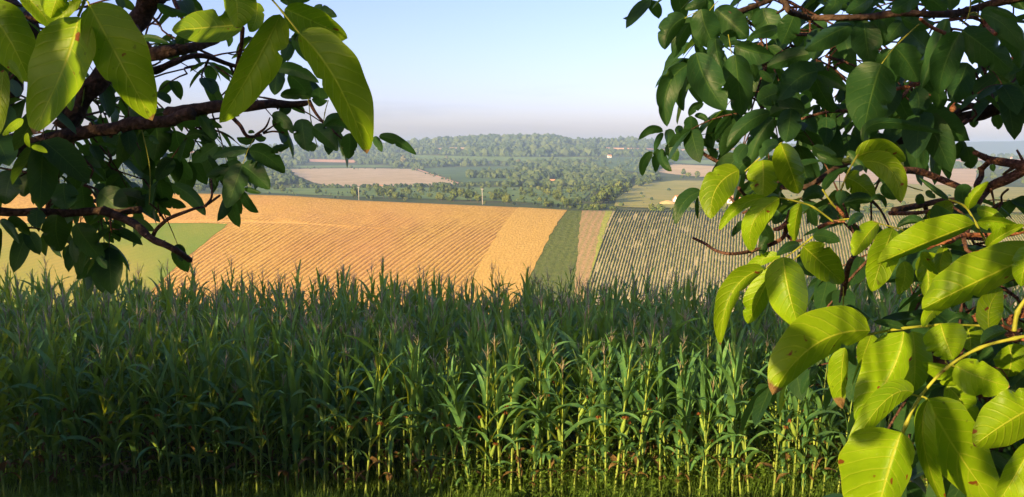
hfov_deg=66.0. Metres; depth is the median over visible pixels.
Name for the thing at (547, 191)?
valley tree
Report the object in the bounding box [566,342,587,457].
corn plant
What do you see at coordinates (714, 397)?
corn plant
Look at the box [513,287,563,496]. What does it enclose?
corn plant
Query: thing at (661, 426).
corn plant
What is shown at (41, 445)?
corn plant
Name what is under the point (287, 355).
corn plant
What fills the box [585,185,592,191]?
valley tree
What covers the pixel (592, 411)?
corn plant
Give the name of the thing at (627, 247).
vine row
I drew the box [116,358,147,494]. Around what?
corn plant
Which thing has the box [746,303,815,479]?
corn plant
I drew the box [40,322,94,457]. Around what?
corn plant
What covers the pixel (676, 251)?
vine row
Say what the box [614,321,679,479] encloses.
corn plant
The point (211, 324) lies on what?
corn plant
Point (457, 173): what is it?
dark crop field
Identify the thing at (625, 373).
corn plant
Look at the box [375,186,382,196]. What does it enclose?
valley tree
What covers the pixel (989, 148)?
hills
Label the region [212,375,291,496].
corn plant
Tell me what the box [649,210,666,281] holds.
vine row
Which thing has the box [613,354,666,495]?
corn plant
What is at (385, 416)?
corn plant
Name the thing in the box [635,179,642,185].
valley tree
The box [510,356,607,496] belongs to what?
corn plant
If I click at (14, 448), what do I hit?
corn plant
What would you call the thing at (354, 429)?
corn plant
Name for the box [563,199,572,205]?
valley tree
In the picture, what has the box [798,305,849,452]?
corn plant
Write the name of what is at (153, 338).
corn plant
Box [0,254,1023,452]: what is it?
corn field
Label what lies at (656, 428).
corn plant
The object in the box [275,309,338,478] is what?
corn plant
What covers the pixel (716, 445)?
corn plant
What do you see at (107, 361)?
corn plant
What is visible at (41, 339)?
corn plant
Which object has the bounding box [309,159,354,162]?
slope field
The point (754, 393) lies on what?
corn plant
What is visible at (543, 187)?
valley tree
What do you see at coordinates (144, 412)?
corn plant
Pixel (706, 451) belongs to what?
corn plant
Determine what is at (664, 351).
corn plant
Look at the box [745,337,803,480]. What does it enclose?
corn plant
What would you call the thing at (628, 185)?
valley tree
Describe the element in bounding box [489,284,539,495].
corn plant
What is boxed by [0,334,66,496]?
corn plant
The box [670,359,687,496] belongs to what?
corn plant
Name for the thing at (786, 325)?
corn plant
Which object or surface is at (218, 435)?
corn plant
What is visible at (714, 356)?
corn plant
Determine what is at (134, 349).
corn plant
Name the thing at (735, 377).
corn plant
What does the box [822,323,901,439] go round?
corn plant
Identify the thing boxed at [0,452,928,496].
grass
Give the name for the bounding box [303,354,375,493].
corn plant
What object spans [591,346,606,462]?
corn plant
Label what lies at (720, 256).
vine row
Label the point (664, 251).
vine row
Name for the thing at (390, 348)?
corn plant
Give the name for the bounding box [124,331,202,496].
corn plant
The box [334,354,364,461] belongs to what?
corn plant
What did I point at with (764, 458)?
weeds
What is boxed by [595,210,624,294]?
vine row
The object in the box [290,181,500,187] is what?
hedge bushes
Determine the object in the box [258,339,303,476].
corn plant
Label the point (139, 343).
corn plant
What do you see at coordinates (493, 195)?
valley tree
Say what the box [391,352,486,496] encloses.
corn plant
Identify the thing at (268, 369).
corn plant
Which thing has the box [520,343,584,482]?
corn plant
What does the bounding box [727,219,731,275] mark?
vine row
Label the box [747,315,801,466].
corn plant
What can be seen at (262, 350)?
corn plant
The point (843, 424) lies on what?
corn plant
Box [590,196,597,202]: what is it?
valley tree
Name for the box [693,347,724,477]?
corn plant
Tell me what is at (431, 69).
sky
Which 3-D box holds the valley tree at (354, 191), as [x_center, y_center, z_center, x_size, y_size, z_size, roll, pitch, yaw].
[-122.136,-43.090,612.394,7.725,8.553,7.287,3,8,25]
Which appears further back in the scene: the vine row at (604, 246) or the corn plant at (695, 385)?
the vine row at (604, 246)
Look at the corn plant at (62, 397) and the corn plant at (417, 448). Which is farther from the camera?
the corn plant at (62, 397)
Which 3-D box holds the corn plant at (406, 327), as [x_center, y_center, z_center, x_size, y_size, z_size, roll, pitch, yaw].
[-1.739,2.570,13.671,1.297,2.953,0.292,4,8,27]
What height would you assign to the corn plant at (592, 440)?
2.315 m
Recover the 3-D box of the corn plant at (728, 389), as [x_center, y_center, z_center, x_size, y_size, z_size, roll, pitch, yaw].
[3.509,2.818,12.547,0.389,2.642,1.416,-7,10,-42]
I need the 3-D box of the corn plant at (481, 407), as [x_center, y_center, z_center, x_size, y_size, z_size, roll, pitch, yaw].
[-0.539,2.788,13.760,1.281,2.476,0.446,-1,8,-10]
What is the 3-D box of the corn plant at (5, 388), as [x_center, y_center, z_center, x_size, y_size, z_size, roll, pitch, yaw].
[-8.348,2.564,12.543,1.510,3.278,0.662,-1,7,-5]
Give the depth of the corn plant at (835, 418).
13.13 m
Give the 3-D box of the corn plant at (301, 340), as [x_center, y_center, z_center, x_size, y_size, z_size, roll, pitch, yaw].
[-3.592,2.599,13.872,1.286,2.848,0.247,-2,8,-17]
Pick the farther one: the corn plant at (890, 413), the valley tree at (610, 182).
the valley tree at (610, 182)
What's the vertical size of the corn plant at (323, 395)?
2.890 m
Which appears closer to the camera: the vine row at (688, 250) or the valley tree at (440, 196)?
the vine row at (688, 250)
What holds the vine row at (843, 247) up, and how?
on the vineyard ground at (704, 258)
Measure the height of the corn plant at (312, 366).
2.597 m
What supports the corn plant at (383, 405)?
on the ground at (500, 203)
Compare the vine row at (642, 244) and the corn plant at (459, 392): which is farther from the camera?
the vine row at (642, 244)
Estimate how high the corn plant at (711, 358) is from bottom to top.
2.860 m
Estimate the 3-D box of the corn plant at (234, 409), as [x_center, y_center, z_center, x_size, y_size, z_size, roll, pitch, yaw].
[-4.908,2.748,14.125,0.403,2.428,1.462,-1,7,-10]
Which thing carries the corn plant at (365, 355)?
on the ground at (500, 203)
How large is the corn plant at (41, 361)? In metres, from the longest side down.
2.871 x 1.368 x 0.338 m
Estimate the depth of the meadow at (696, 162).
1721.30 m
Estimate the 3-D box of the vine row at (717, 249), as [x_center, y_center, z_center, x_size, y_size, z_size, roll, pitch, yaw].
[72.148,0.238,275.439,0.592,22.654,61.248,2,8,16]
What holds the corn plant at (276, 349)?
on the ground at (500, 203)
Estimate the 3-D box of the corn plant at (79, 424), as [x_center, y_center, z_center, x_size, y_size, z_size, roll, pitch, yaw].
[-6.832,2.565,12.418,1.344,3.172,0.237,-4,8,-30]
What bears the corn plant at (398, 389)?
on the ground at (500, 203)
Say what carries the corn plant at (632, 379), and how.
on the ground at (500, 203)
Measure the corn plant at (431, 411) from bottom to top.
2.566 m
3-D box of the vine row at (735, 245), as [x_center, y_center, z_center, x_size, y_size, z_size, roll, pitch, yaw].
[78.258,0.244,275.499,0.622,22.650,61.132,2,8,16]
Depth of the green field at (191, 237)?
260.85 m
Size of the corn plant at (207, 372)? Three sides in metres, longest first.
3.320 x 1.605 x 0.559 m
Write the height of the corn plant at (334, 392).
3.231 m
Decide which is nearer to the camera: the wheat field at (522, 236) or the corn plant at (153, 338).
the corn plant at (153, 338)
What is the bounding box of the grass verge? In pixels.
[589,211,611,287]
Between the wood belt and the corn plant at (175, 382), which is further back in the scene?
the wood belt
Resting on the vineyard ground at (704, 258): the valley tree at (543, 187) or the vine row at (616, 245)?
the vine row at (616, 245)
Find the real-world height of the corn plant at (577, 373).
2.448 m
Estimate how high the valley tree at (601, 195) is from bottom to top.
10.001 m
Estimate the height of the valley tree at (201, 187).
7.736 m
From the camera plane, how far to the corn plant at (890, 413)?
12.26 m
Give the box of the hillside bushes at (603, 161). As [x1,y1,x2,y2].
[573,156,651,170]
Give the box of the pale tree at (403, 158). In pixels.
[400,155,406,161]
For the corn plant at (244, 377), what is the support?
on the ground at (500, 203)
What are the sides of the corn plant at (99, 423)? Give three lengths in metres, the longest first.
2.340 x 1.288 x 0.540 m
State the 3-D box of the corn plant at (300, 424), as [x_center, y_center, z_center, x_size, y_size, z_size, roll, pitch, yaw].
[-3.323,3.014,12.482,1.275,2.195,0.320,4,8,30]
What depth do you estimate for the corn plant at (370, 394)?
13.10 m
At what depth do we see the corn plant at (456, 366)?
13.21 m
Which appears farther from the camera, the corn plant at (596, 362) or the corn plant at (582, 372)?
the corn plant at (596, 362)
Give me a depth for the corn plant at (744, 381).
13.00 m
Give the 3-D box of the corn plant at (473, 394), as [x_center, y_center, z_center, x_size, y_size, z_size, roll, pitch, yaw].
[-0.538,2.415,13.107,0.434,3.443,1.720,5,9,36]
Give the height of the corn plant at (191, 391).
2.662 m
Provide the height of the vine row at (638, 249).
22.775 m
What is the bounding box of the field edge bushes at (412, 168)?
[295,165,451,181]
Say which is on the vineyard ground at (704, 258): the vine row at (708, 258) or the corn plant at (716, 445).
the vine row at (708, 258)
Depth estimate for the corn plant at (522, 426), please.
12.54 m
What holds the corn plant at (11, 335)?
on the ground at (500, 203)
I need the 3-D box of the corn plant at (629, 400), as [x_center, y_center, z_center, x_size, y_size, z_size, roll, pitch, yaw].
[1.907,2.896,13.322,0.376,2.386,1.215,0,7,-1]
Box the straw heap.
[660,200,674,203]
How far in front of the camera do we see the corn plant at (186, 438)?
13.19 m
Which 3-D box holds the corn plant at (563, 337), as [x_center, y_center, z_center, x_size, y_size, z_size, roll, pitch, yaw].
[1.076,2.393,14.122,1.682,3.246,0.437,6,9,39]
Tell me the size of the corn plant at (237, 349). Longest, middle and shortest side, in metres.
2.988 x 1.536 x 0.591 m
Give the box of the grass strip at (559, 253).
[518,210,581,311]
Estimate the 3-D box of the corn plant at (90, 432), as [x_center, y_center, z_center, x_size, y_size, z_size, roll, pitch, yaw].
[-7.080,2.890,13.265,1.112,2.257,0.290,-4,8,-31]
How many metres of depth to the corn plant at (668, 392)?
13.92 m
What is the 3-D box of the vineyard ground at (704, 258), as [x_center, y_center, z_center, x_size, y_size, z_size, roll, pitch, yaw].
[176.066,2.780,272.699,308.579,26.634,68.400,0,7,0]
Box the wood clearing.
[293,165,392,167]
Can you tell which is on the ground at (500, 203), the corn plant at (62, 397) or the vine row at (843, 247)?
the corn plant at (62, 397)
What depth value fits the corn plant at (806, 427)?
12.33 m
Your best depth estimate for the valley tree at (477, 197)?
543.47 m
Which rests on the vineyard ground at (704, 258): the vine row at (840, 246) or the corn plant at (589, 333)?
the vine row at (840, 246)
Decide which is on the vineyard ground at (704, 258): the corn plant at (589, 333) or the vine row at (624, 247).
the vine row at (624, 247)
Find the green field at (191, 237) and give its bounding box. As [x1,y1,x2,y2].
[0,223,226,310]
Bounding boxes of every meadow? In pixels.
[257,187,592,204]
[585,157,648,171]
[614,180,1023,212]
[659,164,747,176]
[674,160,759,163]
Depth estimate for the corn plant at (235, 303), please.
13.83 m
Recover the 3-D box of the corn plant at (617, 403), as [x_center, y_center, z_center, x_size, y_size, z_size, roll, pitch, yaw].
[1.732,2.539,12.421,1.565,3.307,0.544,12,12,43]
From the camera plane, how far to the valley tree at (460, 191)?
613.64 m
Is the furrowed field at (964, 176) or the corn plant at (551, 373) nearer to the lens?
the corn plant at (551, 373)
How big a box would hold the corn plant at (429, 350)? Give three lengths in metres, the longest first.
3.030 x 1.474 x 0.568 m
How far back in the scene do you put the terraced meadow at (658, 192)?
681.38 m
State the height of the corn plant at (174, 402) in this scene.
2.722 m
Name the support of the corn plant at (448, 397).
on the ground at (500, 203)
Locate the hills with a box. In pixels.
[955,141,1023,156]
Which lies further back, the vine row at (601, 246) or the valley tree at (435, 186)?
the valley tree at (435, 186)
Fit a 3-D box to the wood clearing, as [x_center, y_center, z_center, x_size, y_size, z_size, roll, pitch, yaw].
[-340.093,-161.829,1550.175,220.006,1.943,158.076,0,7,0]
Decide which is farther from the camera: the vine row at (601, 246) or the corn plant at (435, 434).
the vine row at (601, 246)
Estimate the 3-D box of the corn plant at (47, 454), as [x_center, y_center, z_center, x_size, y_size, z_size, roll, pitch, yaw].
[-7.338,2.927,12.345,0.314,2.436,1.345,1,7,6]
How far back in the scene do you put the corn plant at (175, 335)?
13.89 m
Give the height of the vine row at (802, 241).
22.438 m
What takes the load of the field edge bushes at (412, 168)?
on the pale field at (351, 176)
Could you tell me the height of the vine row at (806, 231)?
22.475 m
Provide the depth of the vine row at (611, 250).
269.09 m
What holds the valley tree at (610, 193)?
on the ground at (500, 203)
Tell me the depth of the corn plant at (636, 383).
13.35 m
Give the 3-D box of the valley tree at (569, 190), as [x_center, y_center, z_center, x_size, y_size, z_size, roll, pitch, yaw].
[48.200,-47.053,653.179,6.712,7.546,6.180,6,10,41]
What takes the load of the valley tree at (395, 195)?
on the ground at (500, 203)
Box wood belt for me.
[464,142,597,156]
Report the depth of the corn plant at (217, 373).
12.87 m
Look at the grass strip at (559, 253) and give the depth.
266.90 m
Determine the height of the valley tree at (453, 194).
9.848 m
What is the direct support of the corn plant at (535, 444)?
on the ground at (500, 203)
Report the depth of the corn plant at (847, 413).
13.97 m
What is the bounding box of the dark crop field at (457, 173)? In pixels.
[424,166,510,181]
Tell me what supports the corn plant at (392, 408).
on the ground at (500, 203)
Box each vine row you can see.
[589,210,616,283]
[590,210,619,290]
[592,210,622,294]
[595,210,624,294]
[597,210,627,295]
[604,210,630,281]
[605,210,632,291]
[610,210,635,283]
[613,210,637,287]
[613,210,640,295]
[617,210,643,294]
[623,210,645,281]
[625,210,648,289]
[627,210,650,292]
[630,210,653,291]
[636,210,656,283]
[637,210,658,294]
[640,210,661,294]
[644,210,664,288]
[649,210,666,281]
[650,210,669,287]
[653,211,672,292]
[657,215,672,290]
[659,221,673,290]
[663,224,676,289]
[667,218,680,287]
[668,211,685,294]
[672,210,688,289]
[677,210,690,282]
[679,210,693,288]
[681,213,694,292]
[685,217,696,290]
[690,211,701,279]
[691,211,703,294]
[695,214,705,286]
[697,217,707,295]
[700,219,710,293]
[703,217,713,295]
[707,214,716,288]
[710,211,719,292]
[714,211,721,286]
[717,211,724,291]
[720,224,726,285]
[724,221,729,279]
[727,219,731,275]
[730,217,734,271]
[734,215,737,268]
[737,212,740,267]
[740,214,742,265]
[742,213,745,291]
[800,224,806,279]
[802,217,809,282]
[804,213,812,278]
[833,226,840,259]
[836,226,844,266]
[838,225,851,290]
[842,225,848,258]
[844,225,851,254]
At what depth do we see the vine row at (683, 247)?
270.87 m
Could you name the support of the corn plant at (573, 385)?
on the ground at (500, 203)
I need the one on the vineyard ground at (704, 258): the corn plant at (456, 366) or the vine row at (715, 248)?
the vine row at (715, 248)
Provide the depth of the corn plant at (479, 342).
13.73 m
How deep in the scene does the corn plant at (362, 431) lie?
13.63 m
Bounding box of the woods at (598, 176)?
[0,138,822,187]
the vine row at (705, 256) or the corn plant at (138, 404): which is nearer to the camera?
the corn plant at (138, 404)
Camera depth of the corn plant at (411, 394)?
12.36 m
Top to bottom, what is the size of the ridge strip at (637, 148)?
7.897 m
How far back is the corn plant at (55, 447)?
12.41 m
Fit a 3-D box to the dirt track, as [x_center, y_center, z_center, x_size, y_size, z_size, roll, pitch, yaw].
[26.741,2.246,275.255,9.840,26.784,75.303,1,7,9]
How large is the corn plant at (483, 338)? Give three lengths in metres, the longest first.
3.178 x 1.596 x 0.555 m
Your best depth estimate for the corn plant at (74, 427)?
12.39 m
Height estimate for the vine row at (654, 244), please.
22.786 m
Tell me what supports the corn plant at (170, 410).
on the ground at (500, 203)
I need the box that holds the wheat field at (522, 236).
[464,207,566,313]
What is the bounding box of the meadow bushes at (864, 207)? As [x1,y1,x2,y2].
[618,188,1018,209]
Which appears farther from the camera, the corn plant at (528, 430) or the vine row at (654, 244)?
the vine row at (654, 244)
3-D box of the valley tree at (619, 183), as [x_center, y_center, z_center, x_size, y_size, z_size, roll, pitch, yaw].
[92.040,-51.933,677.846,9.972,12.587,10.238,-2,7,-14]
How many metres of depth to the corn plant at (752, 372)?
13.73 m
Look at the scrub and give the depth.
632.29 m
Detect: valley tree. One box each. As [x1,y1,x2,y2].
[198,185,205,190]
[350,188,359,197]
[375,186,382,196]
[378,188,385,197]
[385,190,392,196]
[391,192,398,199]
[431,184,440,190]
[438,194,444,200]
[450,189,457,201]
[457,187,464,196]
[465,190,474,198]
[474,194,481,202]
[489,192,495,199]
[494,188,503,193]
[502,193,511,202]
[540,185,547,193]
[543,188,550,194]
[552,191,563,199]
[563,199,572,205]
[566,187,574,193]
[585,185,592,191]
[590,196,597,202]
[596,190,606,203]
[602,186,616,202]
[607,180,614,186]
[613,186,621,195]
[615,181,623,187]
[623,185,628,192]
[624,182,631,189]
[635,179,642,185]
[644,177,650,184]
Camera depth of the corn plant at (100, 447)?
12.41 m
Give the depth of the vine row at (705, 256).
266.32 m
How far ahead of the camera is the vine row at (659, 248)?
270.69 m
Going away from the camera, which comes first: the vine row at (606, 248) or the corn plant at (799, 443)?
the corn plant at (799, 443)
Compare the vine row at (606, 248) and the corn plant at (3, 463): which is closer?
the corn plant at (3, 463)
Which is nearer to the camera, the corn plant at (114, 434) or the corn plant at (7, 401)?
the corn plant at (114, 434)
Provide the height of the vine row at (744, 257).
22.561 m
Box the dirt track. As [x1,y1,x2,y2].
[574,210,604,307]
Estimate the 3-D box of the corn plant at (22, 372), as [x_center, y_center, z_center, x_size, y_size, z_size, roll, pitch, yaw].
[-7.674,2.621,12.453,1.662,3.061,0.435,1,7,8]
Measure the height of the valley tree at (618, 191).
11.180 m
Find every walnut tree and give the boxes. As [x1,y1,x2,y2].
[0,0,415,301]
[623,0,1023,496]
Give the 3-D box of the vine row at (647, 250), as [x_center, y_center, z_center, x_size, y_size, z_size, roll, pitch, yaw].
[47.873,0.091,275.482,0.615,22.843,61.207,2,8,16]
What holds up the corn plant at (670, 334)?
on the ground at (500, 203)
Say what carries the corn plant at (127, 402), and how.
on the ground at (500, 203)
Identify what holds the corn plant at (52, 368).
on the ground at (500, 203)
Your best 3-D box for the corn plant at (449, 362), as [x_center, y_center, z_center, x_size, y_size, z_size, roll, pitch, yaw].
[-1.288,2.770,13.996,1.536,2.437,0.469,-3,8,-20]
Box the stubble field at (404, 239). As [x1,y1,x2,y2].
[0,194,517,313]
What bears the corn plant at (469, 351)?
on the ground at (500, 203)
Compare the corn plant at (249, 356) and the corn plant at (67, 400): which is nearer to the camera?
the corn plant at (249, 356)
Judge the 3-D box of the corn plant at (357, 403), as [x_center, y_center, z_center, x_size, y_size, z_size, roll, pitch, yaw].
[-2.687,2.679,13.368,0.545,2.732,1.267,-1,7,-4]
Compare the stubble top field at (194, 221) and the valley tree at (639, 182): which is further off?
the valley tree at (639, 182)
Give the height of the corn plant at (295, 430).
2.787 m
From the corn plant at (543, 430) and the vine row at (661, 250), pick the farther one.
the vine row at (661, 250)
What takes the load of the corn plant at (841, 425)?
on the ground at (500, 203)
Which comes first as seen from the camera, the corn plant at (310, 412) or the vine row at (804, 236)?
the corn plant at (310, 412)
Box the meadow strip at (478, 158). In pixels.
[414,155,590,160]
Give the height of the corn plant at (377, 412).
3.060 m
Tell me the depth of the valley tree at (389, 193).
591.95 m
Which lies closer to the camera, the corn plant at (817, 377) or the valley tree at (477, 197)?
the corn plant at (817, 377)
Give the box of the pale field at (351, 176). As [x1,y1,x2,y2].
[291,168,452,185]
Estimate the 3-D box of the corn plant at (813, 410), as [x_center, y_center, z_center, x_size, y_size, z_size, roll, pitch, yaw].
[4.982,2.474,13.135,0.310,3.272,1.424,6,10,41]
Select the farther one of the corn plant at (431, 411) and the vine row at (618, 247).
the vine row at (618, 247)
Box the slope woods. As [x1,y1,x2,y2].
[678,149,1023,158]
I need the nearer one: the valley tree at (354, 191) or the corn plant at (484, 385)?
the corn plant at (484, 385)
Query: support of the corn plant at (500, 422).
on the ground at (500, 203)
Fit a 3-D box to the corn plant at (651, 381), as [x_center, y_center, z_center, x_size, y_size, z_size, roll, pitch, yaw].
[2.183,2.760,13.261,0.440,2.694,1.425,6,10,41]
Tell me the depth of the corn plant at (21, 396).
13.80 m
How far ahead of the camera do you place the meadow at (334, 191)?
708.16 m
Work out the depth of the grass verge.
281.61 m
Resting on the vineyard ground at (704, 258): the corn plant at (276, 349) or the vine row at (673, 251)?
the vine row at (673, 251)
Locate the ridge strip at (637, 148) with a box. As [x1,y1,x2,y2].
[606,147,664,149]
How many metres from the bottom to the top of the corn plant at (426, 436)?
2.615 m
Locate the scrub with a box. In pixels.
[267,185,604,207]
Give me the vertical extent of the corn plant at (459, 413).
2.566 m
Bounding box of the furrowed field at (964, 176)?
[835,168,977,185]
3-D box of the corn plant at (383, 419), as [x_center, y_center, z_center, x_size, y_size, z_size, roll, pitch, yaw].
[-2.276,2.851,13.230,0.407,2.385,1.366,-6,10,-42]
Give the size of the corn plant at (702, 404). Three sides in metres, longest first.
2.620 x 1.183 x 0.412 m
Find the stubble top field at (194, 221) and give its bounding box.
[24,219,556,229]
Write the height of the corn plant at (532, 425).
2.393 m
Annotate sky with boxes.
[10,0,1023,146]
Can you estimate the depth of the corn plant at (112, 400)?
13.74 m
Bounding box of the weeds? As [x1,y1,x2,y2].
[0,410,926,496]
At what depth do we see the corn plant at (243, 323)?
13.56 m
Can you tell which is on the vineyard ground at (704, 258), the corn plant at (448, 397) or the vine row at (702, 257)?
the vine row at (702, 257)
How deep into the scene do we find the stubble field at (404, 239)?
270.49 m
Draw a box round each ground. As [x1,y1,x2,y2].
[0,143,1023,496]
[590,211,1023,313]
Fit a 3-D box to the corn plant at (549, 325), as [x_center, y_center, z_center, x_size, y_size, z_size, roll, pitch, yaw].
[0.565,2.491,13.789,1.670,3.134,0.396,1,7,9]
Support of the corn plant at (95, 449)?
on the ground at (500, 203)
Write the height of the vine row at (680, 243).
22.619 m
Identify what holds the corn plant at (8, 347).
on the ground at (500, 203)
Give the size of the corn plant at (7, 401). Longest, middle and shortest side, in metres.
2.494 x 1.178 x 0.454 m
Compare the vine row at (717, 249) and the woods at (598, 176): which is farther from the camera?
the woods at (598, 176)
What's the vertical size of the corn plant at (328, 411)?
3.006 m
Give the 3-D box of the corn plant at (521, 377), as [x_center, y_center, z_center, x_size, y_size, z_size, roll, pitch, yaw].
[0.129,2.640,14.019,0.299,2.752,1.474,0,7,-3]
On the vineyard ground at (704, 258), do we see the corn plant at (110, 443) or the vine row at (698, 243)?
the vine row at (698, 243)
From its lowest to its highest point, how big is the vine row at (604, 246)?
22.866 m
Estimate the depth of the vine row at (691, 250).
269.69 m
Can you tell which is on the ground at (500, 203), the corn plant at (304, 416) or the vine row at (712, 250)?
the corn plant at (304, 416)
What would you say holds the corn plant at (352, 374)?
on the ground at (500, 203)
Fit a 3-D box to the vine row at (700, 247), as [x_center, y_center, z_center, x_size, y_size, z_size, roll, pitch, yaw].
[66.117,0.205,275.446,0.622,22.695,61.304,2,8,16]
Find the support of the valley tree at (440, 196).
on the ground at (500, 203)
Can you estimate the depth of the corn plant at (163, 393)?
13.80 m
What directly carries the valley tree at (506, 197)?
on the ground at (500, 203)
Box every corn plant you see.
[0,275,57,466]
[0,319,73,496]
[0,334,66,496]
[0,340,22,467]
[0,343,29,481]
[0,344,34,480]
[0,352,39,476]
[0,356,28,452]
[0,360,40,496]
[1,356,28,455]
[2,349,21,464]
[5,326,67,457]
[7,297,91,491]
[13,360,71,496]
[16,307,64,450]
[19,322,44,476]
[29,314,124,490]
[29,318,89,463]
[29,338,42,479]
[30,350,109,496]
[37,331,130,478]
[38,282,87,473]
[38,372,70,494]
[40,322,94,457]
[47,331,84,463]
[48,316,94,467]
[53,375,148,494]
[58,336,102,449]
[65,292,145,478]
[65,355,126,479]
[66,351,116,462]
[74,339,144,495]
[74,342,168,496]
[78,294,140,462]
[80,325,111,462]
[80,354,128,469]
[86,329,159,439]
[97,343,177,496]
[98,339,121,462]
[100,348,131,476]
[102,309,169,476]
[105,291,204,478]
[105,318,168,471]
[110,362,188,491]
[111,346,145,463]
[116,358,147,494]
[124,315,171,454]
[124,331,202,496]
[126,311,218,496]
[134,297,167,479]
[137,340,207,476]
[139,304,231,480]
[145,368,227,479]
[152,302,199,462]
[155,289,197,462]
[156,314,174,463]
[158,307,255,495]
[162,320,224,479]
[163,333,198,476]
[167,332,232,496]
[171,349,230,496]
[177,351,271,495]
[183,311,241,462]
[184,321,234,447]
[188,309,279,481]
[190,358,229,448]
[197,359,229,477]
[198,312,234,478]
[199,293,280,435]
[200,285,285,465]
[202,382,262,496]
[204,316,287,495]
[207,327,258,444]
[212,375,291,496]
[221,315,272,478]
[221,319,273,462]
[222,343,277,468]
[223,297,283,496]
[223,335,244,462]
[225,350,309,496]
[244,302,338,458]
[255,339,269,440]
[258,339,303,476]
[261,337,275,476]
[262,361,318,478]
[266,340,341,479]
[270,309,287,463]
[271,320,344,462]
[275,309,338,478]
[275,337,318,492]
[278,369,291,493]
[281,304,372,480]
[283,333,341,458]
[286,373,338,495]
[290,308,340,496]
[298,330,361,496]
[301,334,340,466]
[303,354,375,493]
[305,348,386,494]
[311,334,355,464]
[313,339,381,495]
[315,315,336,479]
[322,329,432,496]
[331,326,384,464]
[332,330,367,477]
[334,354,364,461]
[340,304,437,481]
[343,357,404,479]
[344,321,373,464]
[351,323,366,465]
[351,323,414,496]
[351,336,427,476]
[362,310,412,464]
[365,307,408,442]
[368,320,439,479]
[371,348,405,475]
[379,319,401,496]
[381,346,424,480]
[383,332,450,461]
[384,315,443,463]
[385,326,458,495]
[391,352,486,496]
[394,310,456,461]
[394,341,454,496]
[395,332,437,494]
[404,341,435,475]
[408,312,454,460]
[418,350,465,495]
[420,351,450,470]
[423,339,477,477]
[424,359,465,496]
[429,366,458,451]
[432,344,463,462]
[433,355,478,490]
[437,291,502,476]
[447,330,471,464]
[447,332,542,494]
[447,353,476,476]
[449,301,513,460]
[449,322,479,458]
[449,346,507,464]
[453,376,530,496]
[453,387,508,480]
[462,346,529,494]
[471,312,484,464]
[476,311,521,464]
[477,336,561,465]
[478,322,532,477]
[479,310,509,481]
[488,357,569,479]
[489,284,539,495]
[489,317,564,465]
[490,309,588,496]
[492,344,523,458]
[495,325,561,496]
[500,311,576,466]
[506,335,571,483]
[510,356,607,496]
[512,309,577,465]
[512,320,529,454]
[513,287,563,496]
[513,312,558,459]
[520,334,581,458]
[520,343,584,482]
[529,391,554,496]
[530,308,622,496]
[531,296,622,481]
[538,293,607,462]
[541,329,581,482]
[541,337,571,466]
[553,365,627,493]
[554,352,619,481]
[557,336,618,481]
[559,278,617,460]
[563,366,632,496]
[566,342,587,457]
[571,337,642,496]
[575,359,637,467]
[580,326,640,463]
[586,307,670,496]
[586,327,651,496]
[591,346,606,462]
[595,332,621,462]
[605,302,621,461]
[608,274,702,438]
[608,305,689,496]
[610,339,665,477]
[613,326,645,463]
[613,334,674,478]
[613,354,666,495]
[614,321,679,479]
[618,357,640,478]
[631,346,695,480]
[637,331,699,463]
[637,336,683,496]
[640,325,674,465]
[650,339,705,496]
[651,321,675,454]
[652,313,676,465]
[655,347,711,479]
[656,306,715,463]
[657,272,689,448]
[668,324,730,464]
[669,293,740,461]
[669,334,707,480]
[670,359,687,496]
[671,378,744,496]
[681,336,766,496]
[688,347,733,496]
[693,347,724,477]
[695,338,743,479]
[696,338,753,465]
[698,345,773,496]
[699,335,761,449]
[710,380,785,496]
[712,330,788,479]
[713,318,756,496]
[716,330,768,437]
[722,340,751,472]
[728,324,774,445]
[735,333,818,496]
[737,343,770,480]
[738,325,775,459]
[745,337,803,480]
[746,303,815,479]
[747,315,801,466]
[747,334,771,465]
[748,343,781,460]
[751,319,823,481]
[755,360,847,496]
[757,326,826,466]
[762,321,801,446]
[769,389,792,496]
[773,394,817,481]
[781,355,847,496]
[782,384,830,494]
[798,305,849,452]
[799,358,853,473]
[801,379,827,471]
[805,303,825,480]
[807,358,824,466]
[807,385,853,492]
[807,387,847,496]
[819,353,836,465]
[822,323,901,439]
[823,385,853,479]
[823,399,886,469]
[836,346,856,448]
[883,301,895,326]
[885,412,915,446]
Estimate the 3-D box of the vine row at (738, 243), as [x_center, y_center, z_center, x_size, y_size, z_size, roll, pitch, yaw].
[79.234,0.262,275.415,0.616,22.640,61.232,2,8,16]
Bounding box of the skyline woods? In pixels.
[407,133,653,144]
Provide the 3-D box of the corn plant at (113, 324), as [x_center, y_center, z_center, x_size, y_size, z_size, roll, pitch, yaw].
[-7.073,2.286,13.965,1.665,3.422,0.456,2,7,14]
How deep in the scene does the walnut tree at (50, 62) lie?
1.81 m
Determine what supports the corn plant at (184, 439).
on the ground at (500, 203)
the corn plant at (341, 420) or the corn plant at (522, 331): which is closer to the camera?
the corn plant at (341, 420)
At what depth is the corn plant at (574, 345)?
13.18 m
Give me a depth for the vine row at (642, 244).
273.65 m
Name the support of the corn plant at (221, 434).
on the ground at (500, 203)
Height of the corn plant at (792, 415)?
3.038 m
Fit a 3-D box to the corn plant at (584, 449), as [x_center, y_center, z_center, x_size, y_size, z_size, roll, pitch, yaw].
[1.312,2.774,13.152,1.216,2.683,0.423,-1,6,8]
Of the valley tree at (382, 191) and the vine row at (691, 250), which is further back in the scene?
the valley tree at (382, 191)
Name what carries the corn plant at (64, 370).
on the ground at (500, 203)
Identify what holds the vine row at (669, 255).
on the vineyard ground at (704, 258)
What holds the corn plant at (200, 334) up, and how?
on the ground at (500, 203)

